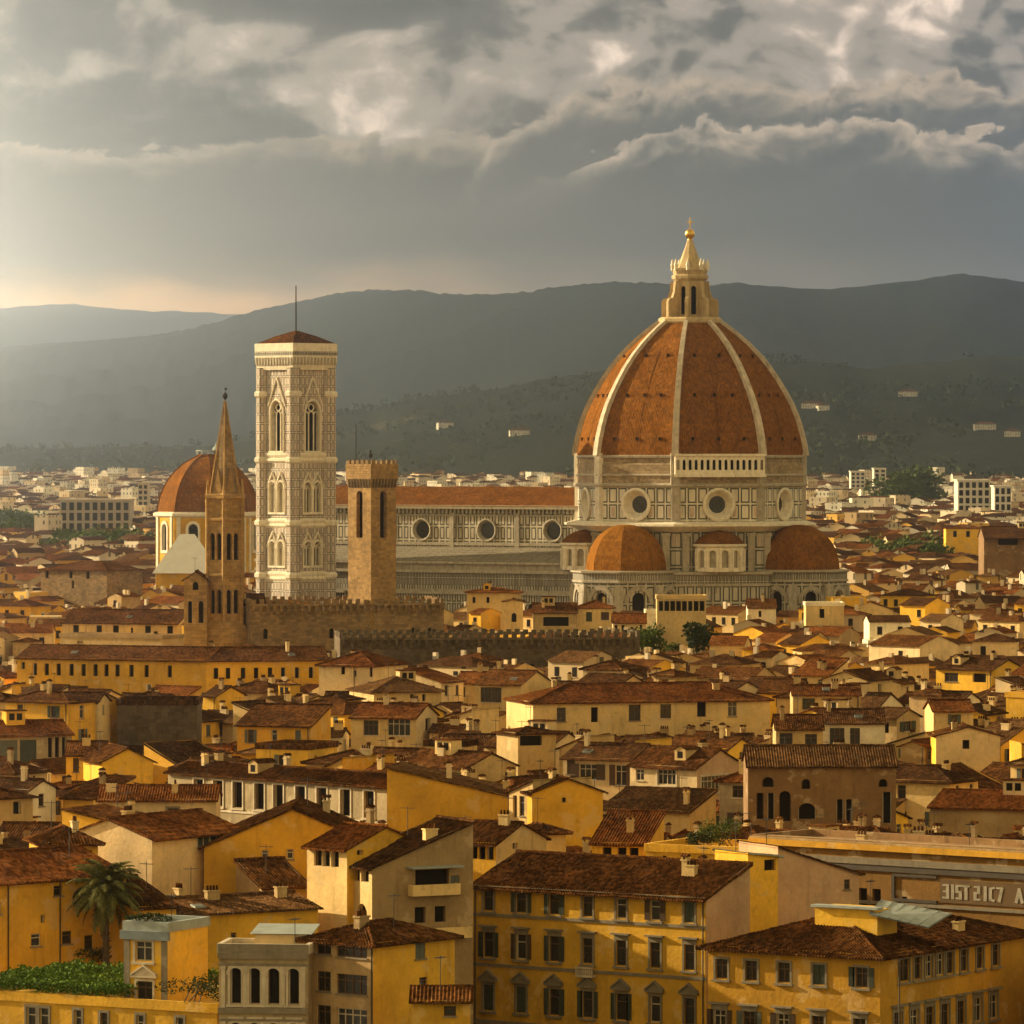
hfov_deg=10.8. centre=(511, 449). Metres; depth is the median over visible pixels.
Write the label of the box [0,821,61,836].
house
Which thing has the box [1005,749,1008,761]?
window
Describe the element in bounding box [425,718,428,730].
window
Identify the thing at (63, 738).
window
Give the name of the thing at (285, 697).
house
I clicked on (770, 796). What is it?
window
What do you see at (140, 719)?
house
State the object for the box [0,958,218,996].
hedge
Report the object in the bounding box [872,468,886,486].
apartment block
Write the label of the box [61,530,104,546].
tree
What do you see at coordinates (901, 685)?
house
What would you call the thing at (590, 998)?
window
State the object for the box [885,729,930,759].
house
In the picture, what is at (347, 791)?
window
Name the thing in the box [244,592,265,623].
church nave
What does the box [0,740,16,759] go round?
window
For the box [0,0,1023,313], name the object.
sky
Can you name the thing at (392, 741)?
house
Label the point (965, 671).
house
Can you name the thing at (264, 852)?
window
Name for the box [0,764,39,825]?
house
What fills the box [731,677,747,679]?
house
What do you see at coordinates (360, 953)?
window
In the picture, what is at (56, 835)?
house
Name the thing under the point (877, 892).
window
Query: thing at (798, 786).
house
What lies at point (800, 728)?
house
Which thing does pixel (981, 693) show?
house
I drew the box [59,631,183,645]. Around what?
house
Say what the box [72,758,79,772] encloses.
window
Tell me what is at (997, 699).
house
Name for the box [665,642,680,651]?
tree
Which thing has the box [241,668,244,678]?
window
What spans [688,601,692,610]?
window
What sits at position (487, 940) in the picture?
window
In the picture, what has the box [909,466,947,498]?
tree
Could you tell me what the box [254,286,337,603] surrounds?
bell tower
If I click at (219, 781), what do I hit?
window
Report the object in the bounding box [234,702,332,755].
house
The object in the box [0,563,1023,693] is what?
town roofs
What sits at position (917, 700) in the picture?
house
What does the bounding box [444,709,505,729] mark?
house
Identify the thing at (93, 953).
shrub
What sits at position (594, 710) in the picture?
window
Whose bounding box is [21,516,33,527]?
tree
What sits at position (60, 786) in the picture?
house
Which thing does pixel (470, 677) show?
house
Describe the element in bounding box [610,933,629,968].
window
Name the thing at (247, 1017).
window
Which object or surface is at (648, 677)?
house
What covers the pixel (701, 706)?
window
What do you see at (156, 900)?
house
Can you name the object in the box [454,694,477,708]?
house
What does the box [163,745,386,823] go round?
house
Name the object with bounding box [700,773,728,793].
window
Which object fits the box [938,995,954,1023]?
window
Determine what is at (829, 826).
house
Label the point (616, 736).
house
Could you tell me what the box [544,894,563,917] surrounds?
window
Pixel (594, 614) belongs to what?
house
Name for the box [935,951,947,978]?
window
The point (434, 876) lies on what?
window
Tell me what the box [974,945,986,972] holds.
window
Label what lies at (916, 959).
window
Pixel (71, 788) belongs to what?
house
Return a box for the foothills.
[0,356,1023,477]
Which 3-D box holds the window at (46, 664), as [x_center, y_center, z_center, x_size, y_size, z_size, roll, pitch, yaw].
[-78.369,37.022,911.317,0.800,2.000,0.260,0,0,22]
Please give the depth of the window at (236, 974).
429.74 m
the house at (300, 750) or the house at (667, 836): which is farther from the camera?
the house at (300, 750)
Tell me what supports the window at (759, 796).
in the house at (798, 786)
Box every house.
[0,673,100,739]
[0,676,34,694]
[0,678,20,689]
[0,691,17,719]
[0,700,74,762]
[0,747,53,780]
[0,763,59,821]
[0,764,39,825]
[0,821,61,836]
[0,827,28,848]
[0,827,131,972]
[0,974,218,1023]
[14,641,222,694]
[18,681,69,694]
[20,774,68,821]
[21,685,87,691]
[22,801,105,854]
[27,757,65,782]
[32,691,112,741]
[33,816,40,820]
[38,552,145,605]
[52,766,84,785]
[57,773,117,788]
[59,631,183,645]
[59,764,136,807]
[60,599,183,633]
[60,778,140,791]
[60,785,143,827]
[64,734,108,780]
[69,688,122,697]
[79,730,157,783]
[79,792,239,895]
[95,764,222,816]
[106,693,117,743]
[109,862,180,965]
[116,696,202,744]
[119,744,143,754]
[120,893,209,1000]
[121,687,174,695]
[131,690,173,695]
[142,739,215,783]
[148,684,201,695]
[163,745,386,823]
[167,738,238,768]
[167,750,248,779]
[167,868,323,971]
[198,777,358,892]
[199,633,328,691]
[200,677,247,709]
[202,709,230,743]
[204,734,236,750]
[206,745,236,755]
[207,700,232,714]
[217,918,319,1023]
[219,713,232,742]
[231,699,265,741]
[232,674,306,699]
[232,756,249,760]
[233,846,306,897]
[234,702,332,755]
[235,747,255,758]
[254,683,326,702]
[255,739,338,765]
[264,682,300,702]
[269,690,284,695]
[295,895,463,1023]
[300,742,375,766]
[301,798,406,931]
[302,687,357,748]
[314,649,411,695]
[321,692,366,701]
[322,751,396,769]
[324,682,368,694]
[331,720,350,750]
[337,742,341,751]
[345,661,445,705]
[348,685,439,750]
[349,806,475,1023]
[365,754,407,771]
[372,729,403,753]
[377,740,398,762]
[377,820,386,823]
[379,746,424,756]
[386,744,509,830]
[390,697,403,701]
[403,666,466,701]
[403,738,520,781]
[409,955,473,1023]
[410,696,446,717]
[423,734,478,749]
[427,716,465,738]
[431,717,480,738]
[435,701,462,714]
[437,717,448,722]
[438,733,496,741]
[442,711,460,718]
[444,696,499,732]
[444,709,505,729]
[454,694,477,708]
[457,662,496,707]
[460,766,477,777]
[464,576,523,630]
[464,725,485,750]
[472,655,551,710]
[473,796,551,880]
[473,847,752,1023]
[478,774,485,779]
[480,719,574,773]
[491,706,561,775]
[495,760,539,783]
[501,597,525,631]
[502,670,774,736]
[504,759,593,823]
[506,749,608,849]
[508,772,544,785]
[526,796,573,851]
[527,768,548,774]
[532,590,577,632]
[551,667,576,686]
[555,728,615,774]
[559,724,650,799]
[566,837,591,852]
[574,591,615,631]
[578,655,649,676]
[578,668,644,681]
[588,799,666,855]
[594,776,607,803]
[599,733,619,738]
[603,777,718,834]
[611,613,646,649]
[614,733,668,741]
[616,734,673,741]
[622,737,672,744]
[626,727,738,799]
[629,667,660,678]
[642,667,657,681]
[644,609,655,645]
[644,823,753,859]
[649,661,700,680]
[651,726,669,735]
[655,594,706,652]
[664,832,672,840]
[665,822,692,836]
[671,821,716,839]
[672,719,750,759]
[678,724,708,735]
[683,730,733,733]
[695,879,1023,1023]
[698,855,707,858]
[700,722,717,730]
[703,812,755,834]
[707,725,755,741]
[709,665,758,693]
[712,823,783,931]
[713,756,742,832]
[716,799,718,831]
[716,812,780,839]
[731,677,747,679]
[737,817,864,925]
[741,723,898,830]
[742,816,802,830]
[745,588,776,623]
[747,675,792,686]
[748,822,1023,928]
[750,735,772,743]
[753,729,772,743]
[756,663,808,734]
[771,694,824,743]
[772,682,805,713]
[788,678,861,713]
[790,648,849,683]
[800,691,853,713]
[803,592,844,625]
[806,823,842,829]
[818,667,895,691]
[819,693,886,743]
[838,809,853,825]
[839,813,889,830]
[846,678,905,707]
[850,802,903,833]
[862,705,922,742]
[877,659,917,697]
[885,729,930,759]
[896,737,930,763]
[896,760,983,833]
[896,811,912,832]
[897,760,914,763]
[898,691,915,706]
[902,671,931,690]
[903,819,961,836]
[904,678,960,732]
[922,698,975,730]
[924,762,1002,788]
[924,823,966,836]
[926,708,1003,771]
[927,778,1023,836]
[929,812,950,832]
[933,650,1020,693]
[933,683,982,703]
[944,518,979,554]
[963,821,983,836]
[973,701,1008,721]
[973,716,1017,728]
[973,837,1014,839]
[975,674,991,695]
[977,522,1023,582]
[979,690,1015,717]
[980,761,1009,783]
[984,718,1023,761]
[988,662,1023,691]
[994,675,1023,692]
[1002,825,1023,837]
[1004,757,1023,777]
[1005,690,1023,717]
[1008,740,1023,760]
[1010,680,1023,690]
[1014,836,1023,839]
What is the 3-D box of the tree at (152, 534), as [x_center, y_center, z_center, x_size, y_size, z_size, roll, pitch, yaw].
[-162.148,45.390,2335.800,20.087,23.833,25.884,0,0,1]
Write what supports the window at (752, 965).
in the house at (885, 962)
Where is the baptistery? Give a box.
[153,534,204,588]
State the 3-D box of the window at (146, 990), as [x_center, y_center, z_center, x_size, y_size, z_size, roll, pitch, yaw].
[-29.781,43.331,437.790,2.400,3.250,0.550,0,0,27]
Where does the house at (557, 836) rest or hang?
on the ground
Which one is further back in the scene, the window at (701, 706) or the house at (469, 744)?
the window at (701, 706)
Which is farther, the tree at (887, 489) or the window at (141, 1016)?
the tree at (887, 489)
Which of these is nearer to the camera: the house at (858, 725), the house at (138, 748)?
the house at (858, 725)
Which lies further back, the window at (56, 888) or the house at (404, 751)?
the house at (404, 751)
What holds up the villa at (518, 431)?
on the foothills
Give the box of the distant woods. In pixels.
[0,351,1023,478]
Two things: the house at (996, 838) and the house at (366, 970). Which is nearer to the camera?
the house at (366, 970)
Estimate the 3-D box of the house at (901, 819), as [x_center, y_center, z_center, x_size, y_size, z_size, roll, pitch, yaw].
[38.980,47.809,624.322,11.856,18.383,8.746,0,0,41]
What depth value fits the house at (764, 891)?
496.34 m
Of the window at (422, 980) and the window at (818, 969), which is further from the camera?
the window at (818, 969)
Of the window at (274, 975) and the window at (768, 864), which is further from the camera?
the window at (768, 864)
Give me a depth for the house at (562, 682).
855.81 m
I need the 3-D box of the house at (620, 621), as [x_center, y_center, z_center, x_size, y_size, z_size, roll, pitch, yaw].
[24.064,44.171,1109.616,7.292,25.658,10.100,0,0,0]
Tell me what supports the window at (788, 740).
in the house at (800, 728)
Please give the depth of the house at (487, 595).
1201.69 m
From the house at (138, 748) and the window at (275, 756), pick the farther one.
the house at (138, 748)
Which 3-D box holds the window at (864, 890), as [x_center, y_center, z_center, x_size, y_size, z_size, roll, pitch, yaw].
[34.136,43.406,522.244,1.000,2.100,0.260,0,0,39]
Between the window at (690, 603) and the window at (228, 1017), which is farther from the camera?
the window at (690, 603)
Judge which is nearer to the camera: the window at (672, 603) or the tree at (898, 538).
the window at (672, 603)
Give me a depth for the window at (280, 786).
608.71 m
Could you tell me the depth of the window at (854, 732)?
734.78 m
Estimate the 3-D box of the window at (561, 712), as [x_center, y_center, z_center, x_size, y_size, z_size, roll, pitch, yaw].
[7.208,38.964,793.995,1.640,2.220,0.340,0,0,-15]
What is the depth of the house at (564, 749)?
678.84 m
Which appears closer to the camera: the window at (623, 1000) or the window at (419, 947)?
the window at (419, 947)
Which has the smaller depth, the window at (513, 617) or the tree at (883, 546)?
the window at (513, 617)
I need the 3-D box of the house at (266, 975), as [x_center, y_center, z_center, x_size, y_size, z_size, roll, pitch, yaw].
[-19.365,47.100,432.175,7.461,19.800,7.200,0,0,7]
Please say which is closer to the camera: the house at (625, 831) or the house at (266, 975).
the house at (266, 975)
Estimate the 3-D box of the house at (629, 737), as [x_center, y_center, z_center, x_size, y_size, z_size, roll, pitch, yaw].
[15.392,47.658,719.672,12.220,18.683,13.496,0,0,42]
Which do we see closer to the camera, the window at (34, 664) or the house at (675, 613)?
the window at (34, 664)
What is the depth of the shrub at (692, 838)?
530.30 m
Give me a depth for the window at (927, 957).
467.28 m
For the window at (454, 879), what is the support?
in the house at (425, 870)
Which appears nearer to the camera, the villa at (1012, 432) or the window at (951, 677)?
the window at (951, 677)
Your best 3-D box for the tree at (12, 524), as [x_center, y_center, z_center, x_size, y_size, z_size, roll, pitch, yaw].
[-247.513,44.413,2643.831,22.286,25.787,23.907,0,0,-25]
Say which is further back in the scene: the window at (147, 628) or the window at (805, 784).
the window at (147, 628)
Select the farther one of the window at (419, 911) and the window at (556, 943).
the window at (556, 943)
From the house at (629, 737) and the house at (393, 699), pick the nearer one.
the house at (629, 737)
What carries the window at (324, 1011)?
in the house at (366, 970)
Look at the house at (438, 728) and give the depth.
751.98 m
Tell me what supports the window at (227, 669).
in the house at (231, 665)
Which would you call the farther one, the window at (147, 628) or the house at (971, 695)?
the window at (147, 628)
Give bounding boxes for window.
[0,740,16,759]
[13,802,19,813]
[20,740,35,762]
[24,1004,36,1023]
[30,933,42,947]
[33,663,36,674]
[37,1005,50,1023]
[38,794,45,807]
[45,663,48,674]
[47,706,58,718]
[48,738,51,756]
[52,886,64,897]
[55,737,58,756]
[56,800,61,816]
[57,664,60,675]
[61,931,73,945]
[62,737,65,756]
[70,664,73,675]
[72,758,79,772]
[72,1007,83,1023]
[73,625,78,631]
[79,705,84,718]
[79,729,87,739]
[82,664,85,675]
[84,935,94,950]
[94,664,97,675]
[96,625,101,631]
[98,1010,109,1023]
[105,664,108,675]
[113,625,118,632]
[116,665,119,676]
[130,665,133,676]
[130,965,157,998]
[131,939,155,964]
[134,1012,145,1023]
[145,626,150,632]
[145,665,148,676]
[166,806,179,809]
[167,626,172,633]
[168,665,171,676]
[174,1015,185,1023]
[188,601,191,622]
[192,777,204,783]
[193,582,197,589]
[197,837,202,847]
[199,601,202,622]
[204,837,208,844]
[206,725,211,736]
[212,778,224,808]
[214,668,217,678]
[226,668,229,678]
[226,966,244,1006]
[228,1017,243,1023]
[229,780,243,810]
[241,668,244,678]
[245,730,256,743]
[245,966,263,1006]
[247,1017,262,1023]
[251,781,265,811]
[254,668,257,677]
[262,850,267,856]
[264,966,282,1007]
[266,1017,281,1023]
[268,668,271,676]
[272,730,276,740]
[272,783,284,807]
[274,755,283,764]
[281,667,284,676]
[284,967,302,1007]
[286,849,294,859]
[286,1017,301,1023]
[294,784,306,798]
[295,667,298,677]
[295,730,300,739]
[309,667,312,677]
[314,944,331,956]
[315,786,327,805]
[315,971,331,993]
[316,850,321,864]
[318,1005,330,1023]
[324,851,329,865]
[333,852,338,866]
[335,946,367,959]
[335,973,367,996]
[338,1007,366,1023]
[339,787,351,817]
[361,789,375,820]
[362,720,378,735]
[364,871,368,881]
[388,719,410,736]
[414,943,427,960]
[415,869,447,884]
[415,907,423,922]
[419,977,425,984]
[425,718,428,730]
[435,906,443,921]
[443,1006,456,1017]
[451,875,461,894]
[473,846,476,858]
[477,969,496,1013]
[478,924,497,960]
[479,687,500,702]
[479,890,495,913]
[480,847,484,858]
[488,847,492,858]
[510,926,530,962]
[510,972,529,1015]
[511,613,515,621]
[511,892,530,915]
[518,796,524,817]
[520,735,540,745]
[543,617,568,625]
[543,928,563,964]
[543,974,563,1018]
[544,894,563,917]
[556,708,566,722]
[565,760,575,774]
[570,763,604,780]
[576,978,597,1020]
[577,931,596,966]
[578,896,595,919]
[585,612,592,621]
[591,707,597,721]
[600,612,609,620]
[603,847,610,853]
[609,765,629,786]
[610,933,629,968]
[610,978,630,1023]
[612,898,628,921]
[618,847,625,854]
[628,705,641,721]
[630,848,638,855]
[634,769,644,781]
[644,900,664,923]
[644,935,663,971]
[644,981,664,1023]
[654,769,677,786]
[658,601,662,610]
[659,704,671,718]
[664,601,668,610]
[670,601,674,610]
[676,601,680,610]
[678,937,698,973]
[678,983,698,1023]
[680,901,697,925]
[682,601,686,610]
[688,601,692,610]
[694,601,698,610]
[697,702,705,716]
[699,601,703,610]
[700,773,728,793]
[707,1001,731,1023]
[711,956,730,982]
[727,702,737,716]
[727,812,742,825]
[731,786,742,798]
[736,1003,760,1023]
[741,958,760,983]
[756,793,762,818]
[762,777,773,786]
[764,859,773,869]
[767,793,773,818]
[770,1005,794,1023]
[773,960,792,985]
[779,791,790,820]
[780,733,791,743]
[798,803,815,818]
[801,779,809,788]
[802,698,814,709]
[805,734,816,743]
[806,1008,828,1023]
[808,962,828,988]
[819,609,823,617]
[830,728,843,743]
[836,799,842,822]
[843,880,851,890]
[845,799,851,822]
[847,1010,869,1023]
[848,964,873,990]
[850,728,859,743]
[860,888,866,904]
[874,889,880,904]
[878,779,886,786]
[882,792,890,822]
[885,722,888,732]
[891,1003,907,1023]
[896,824,899,831]
[897,957,912,985]
[898,785,905,797]
[900,720,915,731]
[908,1000,924,1023]
[913,955,924,982]
[923,998,939,1023]
[924,953,936,980]
[925,812,929,826]
[928,750,930,761]
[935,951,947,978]
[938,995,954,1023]
[944,673,958,682]
[945,949,957,976]
[948,714,960,723]
[954,992,970,1023]
[959,947,971,974]
[962,740,968,748]
[971,989,987,1023]
[973,673,985,681]
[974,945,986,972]
[988,986,1002,1022]
[990,942,1002,969]
[998,539,1017,544]
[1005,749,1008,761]
[1017,768,1023,777]
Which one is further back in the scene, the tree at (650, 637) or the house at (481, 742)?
the tree at (650, 637)
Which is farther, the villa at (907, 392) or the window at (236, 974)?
the villa at (907, 392)
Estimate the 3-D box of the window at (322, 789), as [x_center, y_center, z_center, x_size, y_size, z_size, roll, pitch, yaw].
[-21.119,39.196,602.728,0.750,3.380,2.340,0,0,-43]
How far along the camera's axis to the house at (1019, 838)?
535.64 m
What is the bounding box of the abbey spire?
[204,388,246,645]
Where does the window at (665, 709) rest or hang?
in the house at (624, 708)
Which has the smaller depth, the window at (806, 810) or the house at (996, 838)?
the house at (996, 838)
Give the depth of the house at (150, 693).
800.16 m
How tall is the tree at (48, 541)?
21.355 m
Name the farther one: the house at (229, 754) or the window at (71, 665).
the window at (71, 665)
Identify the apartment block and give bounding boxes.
[59,499,134,530]
[137,482,150,504]
[849,471,865,489]
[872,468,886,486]
[953,479,990,510]
[990,485,1012,511]
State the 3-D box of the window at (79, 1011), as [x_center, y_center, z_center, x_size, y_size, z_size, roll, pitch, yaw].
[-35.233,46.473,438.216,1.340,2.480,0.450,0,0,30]
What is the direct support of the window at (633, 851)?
in the house at (625, 831)
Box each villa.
[436,420,453,429]
[509,428,529,436]
[801,401,821,408]
[815,403,828,410]
[858,433,876,440]
[898,389,917,396]
[974,422,995,430]
[1004,428,1020,436]
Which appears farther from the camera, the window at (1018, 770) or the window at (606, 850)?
the window at (1018, 770)
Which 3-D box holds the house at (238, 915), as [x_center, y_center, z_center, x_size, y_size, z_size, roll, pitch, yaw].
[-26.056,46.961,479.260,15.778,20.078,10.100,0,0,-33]
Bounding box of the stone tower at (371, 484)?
[346,449,397,637]
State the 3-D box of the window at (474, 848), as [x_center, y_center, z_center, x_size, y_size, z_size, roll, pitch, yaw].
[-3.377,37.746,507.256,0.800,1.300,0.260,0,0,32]
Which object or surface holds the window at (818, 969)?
in the house at (885, 962)
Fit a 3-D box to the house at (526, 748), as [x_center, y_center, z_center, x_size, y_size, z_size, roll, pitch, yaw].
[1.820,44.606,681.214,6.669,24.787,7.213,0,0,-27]
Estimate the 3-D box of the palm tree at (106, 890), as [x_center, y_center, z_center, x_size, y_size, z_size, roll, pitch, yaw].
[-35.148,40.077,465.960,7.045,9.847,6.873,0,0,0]
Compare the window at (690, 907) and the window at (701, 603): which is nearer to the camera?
the window at (690, 907)
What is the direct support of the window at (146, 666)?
in the house at (119, 669)
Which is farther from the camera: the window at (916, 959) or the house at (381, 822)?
the house at (381, 822)
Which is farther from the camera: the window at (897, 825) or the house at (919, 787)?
the house at (919, 787)
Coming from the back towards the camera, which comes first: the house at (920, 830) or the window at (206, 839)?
the house at (920, 830)
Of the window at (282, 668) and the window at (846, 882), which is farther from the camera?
the window at (282, 668)
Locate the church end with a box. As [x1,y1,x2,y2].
[181,569,210,645]
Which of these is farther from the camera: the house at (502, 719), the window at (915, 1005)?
the house at (502, 719)
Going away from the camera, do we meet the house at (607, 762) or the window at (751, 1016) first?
the window at (751, 1016)
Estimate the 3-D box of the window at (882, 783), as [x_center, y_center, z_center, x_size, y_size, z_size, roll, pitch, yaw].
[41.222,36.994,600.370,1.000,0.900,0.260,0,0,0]
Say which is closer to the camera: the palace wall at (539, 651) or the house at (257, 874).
the house at (257, 874)
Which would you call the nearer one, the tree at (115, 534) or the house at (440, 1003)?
the house at (440, 1003)
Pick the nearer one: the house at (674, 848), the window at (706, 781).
the house at (674, 848)
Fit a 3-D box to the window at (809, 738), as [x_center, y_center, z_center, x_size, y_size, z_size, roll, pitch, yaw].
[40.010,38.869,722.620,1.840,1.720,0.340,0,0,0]
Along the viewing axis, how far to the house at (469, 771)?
641.48 m
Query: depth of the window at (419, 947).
431.85 m
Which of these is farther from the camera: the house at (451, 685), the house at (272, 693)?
the house at (451, 685)
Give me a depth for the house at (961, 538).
2215.39 m
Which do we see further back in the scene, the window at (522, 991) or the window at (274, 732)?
the window at (274, 732)
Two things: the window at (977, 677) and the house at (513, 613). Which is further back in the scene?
the house at (513, 613)
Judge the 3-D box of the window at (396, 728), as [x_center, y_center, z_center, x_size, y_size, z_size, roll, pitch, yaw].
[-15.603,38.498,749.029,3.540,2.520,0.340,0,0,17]
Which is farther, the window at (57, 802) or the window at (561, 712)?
the window at (561, 712)
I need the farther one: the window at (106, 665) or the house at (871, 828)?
the window at (106, 665)
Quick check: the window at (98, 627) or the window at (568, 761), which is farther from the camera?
the window at (98, 627)
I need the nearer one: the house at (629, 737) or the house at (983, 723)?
the house at (629, 737)
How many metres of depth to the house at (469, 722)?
725.87 m
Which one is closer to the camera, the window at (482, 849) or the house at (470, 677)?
the window at (482, 849)
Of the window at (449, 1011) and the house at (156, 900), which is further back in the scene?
the house at (156, 900)
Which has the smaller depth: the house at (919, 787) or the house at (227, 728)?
the house at (919, 787)
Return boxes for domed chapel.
[153,442,255,572]
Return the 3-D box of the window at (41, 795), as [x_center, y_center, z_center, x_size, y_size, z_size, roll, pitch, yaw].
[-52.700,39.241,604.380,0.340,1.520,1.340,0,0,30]
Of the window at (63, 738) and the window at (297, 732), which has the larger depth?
the window at (63, 738)
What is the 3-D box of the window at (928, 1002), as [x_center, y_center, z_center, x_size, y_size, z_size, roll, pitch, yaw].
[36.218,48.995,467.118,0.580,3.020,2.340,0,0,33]
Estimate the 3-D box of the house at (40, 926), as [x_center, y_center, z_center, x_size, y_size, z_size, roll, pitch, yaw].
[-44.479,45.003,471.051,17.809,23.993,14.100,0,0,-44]
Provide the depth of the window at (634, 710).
797.01 m
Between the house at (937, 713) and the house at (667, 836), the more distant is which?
the house at (937, 713)
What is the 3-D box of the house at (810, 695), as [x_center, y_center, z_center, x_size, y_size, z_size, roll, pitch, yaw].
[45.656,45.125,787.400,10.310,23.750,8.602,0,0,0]
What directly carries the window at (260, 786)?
in the house at (251, 787)
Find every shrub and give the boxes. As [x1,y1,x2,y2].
[71,947,102,962]
[123,912,172,921]
[154,973,218,1002]
[685,829,719,844]
[697,817,741,846]
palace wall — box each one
[244,595,443,650]
[334,628,639,667]
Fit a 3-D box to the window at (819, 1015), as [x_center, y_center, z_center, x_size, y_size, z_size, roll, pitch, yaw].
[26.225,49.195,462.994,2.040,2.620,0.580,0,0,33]
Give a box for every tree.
[0,508,37,527]
[0,514,26,527]
[11,510,39,521]
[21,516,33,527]
[39,532,71,543]
[50,528,83,540]
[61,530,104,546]
[64,523,110,539]
[64,858,144,966]
[101,522,136,537]
[105,535,124,541]
[108,529,132,540]
[116,528,155,539]
[629,622,668,651]
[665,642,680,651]
[681,621,718,654]
[859,535,884,543]
[862,470,921,496]
[870,538,887,549]
[874,534,919,549]
[886,471,932,498]
[892,536,927,545]
[903,464,936,496]
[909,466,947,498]
[913,528,943,543]
[919,542,954,553]
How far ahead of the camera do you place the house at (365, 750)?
664.07 m
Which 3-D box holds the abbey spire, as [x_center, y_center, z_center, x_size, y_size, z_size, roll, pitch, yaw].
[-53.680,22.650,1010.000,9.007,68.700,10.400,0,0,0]
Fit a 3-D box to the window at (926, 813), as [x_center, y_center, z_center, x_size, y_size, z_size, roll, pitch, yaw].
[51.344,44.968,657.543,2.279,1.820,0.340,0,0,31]
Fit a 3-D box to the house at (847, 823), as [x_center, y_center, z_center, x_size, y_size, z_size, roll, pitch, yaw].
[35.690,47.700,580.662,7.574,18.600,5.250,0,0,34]
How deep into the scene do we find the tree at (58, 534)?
2394.43 m
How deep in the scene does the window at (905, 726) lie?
746.17 m
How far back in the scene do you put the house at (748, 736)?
771.58 m
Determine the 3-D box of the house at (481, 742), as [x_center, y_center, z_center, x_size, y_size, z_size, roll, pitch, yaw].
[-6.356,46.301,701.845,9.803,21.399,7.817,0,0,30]
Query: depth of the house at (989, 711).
764.57 m
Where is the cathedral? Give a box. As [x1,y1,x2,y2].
[254,217,849,613]
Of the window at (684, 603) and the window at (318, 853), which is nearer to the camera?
the window at (318, 853)
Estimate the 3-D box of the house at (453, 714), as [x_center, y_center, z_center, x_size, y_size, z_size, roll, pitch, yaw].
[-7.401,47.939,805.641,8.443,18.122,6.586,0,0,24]
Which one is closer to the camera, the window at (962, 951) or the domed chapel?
the window at (962, 951)
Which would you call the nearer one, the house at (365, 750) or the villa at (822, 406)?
the house at (365, 750)
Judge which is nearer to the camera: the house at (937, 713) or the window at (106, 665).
the house at (937, 713)
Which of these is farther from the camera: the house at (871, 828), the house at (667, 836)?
the house at (667, 836)
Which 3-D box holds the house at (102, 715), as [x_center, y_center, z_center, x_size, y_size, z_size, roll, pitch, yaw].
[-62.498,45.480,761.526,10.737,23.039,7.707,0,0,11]
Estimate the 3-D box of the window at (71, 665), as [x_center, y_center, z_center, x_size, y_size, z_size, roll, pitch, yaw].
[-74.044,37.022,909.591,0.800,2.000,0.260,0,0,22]
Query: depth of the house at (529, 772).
670.03 m
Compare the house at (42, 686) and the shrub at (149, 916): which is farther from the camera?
the house at (42, 686)
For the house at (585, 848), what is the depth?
566.89 m
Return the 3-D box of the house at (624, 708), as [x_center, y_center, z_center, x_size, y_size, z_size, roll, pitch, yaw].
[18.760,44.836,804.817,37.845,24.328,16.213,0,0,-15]
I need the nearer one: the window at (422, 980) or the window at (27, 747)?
the window at (422, 980)
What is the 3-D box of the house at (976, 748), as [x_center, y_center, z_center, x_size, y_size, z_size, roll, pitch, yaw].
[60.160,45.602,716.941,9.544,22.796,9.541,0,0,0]
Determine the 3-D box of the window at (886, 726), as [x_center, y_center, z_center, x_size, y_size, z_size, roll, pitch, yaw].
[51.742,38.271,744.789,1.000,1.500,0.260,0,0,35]
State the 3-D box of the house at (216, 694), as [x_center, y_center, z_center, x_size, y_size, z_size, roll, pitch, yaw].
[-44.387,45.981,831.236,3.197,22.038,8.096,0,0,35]
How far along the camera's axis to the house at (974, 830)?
615.05 m
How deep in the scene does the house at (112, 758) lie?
668.42 m
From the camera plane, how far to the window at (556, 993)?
492.58 m
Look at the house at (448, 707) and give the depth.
828.11 m
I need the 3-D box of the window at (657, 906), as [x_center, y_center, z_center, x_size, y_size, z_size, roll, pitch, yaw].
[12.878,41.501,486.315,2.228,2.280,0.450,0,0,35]
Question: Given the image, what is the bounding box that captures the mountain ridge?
[0,273,1023,448]
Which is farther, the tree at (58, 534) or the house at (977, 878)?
the tree at (58, 534)
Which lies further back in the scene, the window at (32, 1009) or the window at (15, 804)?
the window at (15, 804)
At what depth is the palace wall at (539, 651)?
950.75 m
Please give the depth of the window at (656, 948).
486.37 m
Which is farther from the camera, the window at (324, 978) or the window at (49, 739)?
the window at (49, 739)
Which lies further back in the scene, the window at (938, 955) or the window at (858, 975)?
the window at (938, 955)
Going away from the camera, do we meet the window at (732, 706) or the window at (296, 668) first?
the window at (732, 706)
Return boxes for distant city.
[0,466,1023,585]
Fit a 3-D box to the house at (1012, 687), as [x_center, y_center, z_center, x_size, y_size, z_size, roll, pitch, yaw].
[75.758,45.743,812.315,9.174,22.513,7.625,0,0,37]
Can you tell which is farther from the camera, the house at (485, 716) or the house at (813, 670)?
the house at (813, 670)
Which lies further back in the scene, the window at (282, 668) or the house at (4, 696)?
the window at (282, 668)
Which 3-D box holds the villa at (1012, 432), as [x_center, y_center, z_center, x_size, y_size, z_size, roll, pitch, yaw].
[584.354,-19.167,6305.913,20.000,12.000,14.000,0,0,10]
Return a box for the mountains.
[0,304,238,346]
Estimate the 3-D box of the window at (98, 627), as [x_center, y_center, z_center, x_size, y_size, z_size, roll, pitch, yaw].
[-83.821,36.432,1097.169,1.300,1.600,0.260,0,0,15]
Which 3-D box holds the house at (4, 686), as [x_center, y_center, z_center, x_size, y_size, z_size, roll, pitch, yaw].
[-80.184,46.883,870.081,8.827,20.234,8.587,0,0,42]
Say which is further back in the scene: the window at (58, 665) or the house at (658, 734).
the window at (58, 665)

